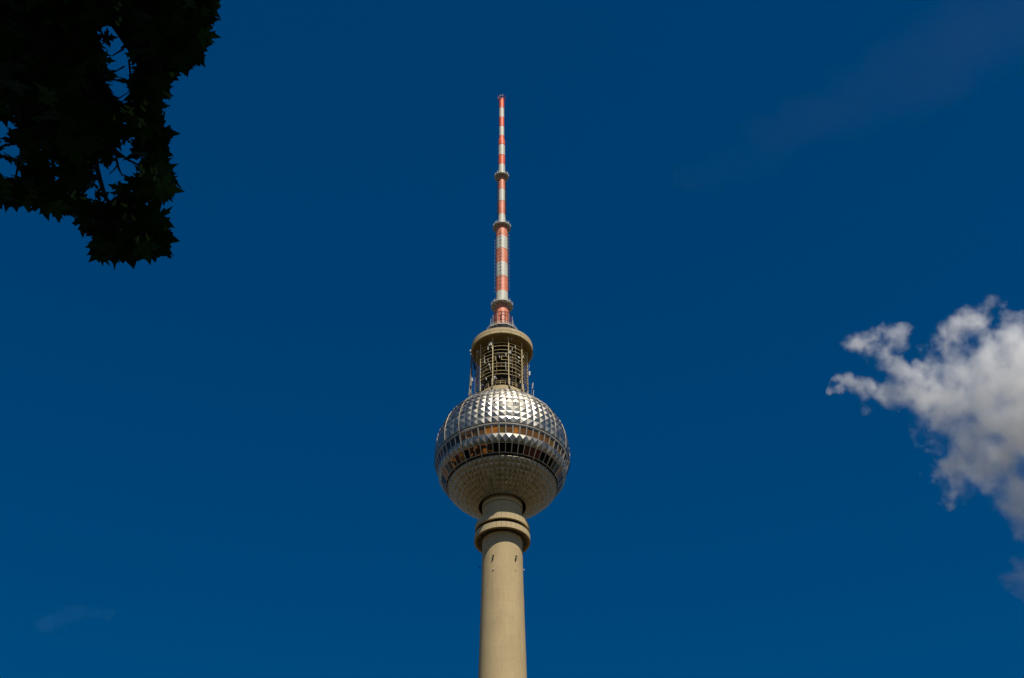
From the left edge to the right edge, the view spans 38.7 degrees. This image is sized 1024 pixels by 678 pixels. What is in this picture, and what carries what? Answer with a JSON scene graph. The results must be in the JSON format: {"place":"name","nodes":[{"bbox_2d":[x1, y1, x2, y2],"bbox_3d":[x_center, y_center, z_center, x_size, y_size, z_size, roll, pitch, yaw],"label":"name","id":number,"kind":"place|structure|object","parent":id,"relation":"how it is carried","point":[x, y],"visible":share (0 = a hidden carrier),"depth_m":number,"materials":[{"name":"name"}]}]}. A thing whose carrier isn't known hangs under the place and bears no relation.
{"place":"outdoors","nodes":[
{"label":"outdoors","id":0,"kind":"place"},
{"bbox_2d":[434,93,569,677],"bbox_3d":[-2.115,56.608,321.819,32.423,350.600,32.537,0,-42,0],"label":"television tower","id":1,"kind":"structure","parent":0,"point":[502,458],"depth_m":335.20,"materials":[{"name":"concrete"}]},
{"bbox_2d":[0,0,1023,677],"label":"sky","id":2,"kind":"structure","parent":0,"point":[766,257],"materials":[{"name":"blue"}]},
{"label":"ground","id":3,"kind":"structure","parent":0,"visible":0},
{"bbox_2d":[0,0,221,270],"bbox_3d":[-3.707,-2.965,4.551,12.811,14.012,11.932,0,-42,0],"label":"maple tree","id":4,"kind":"object","parent":3,"relation":"on","point":[65,107],"visible":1,"depth_m":5.59,"materials":[{"name":"green plant"}]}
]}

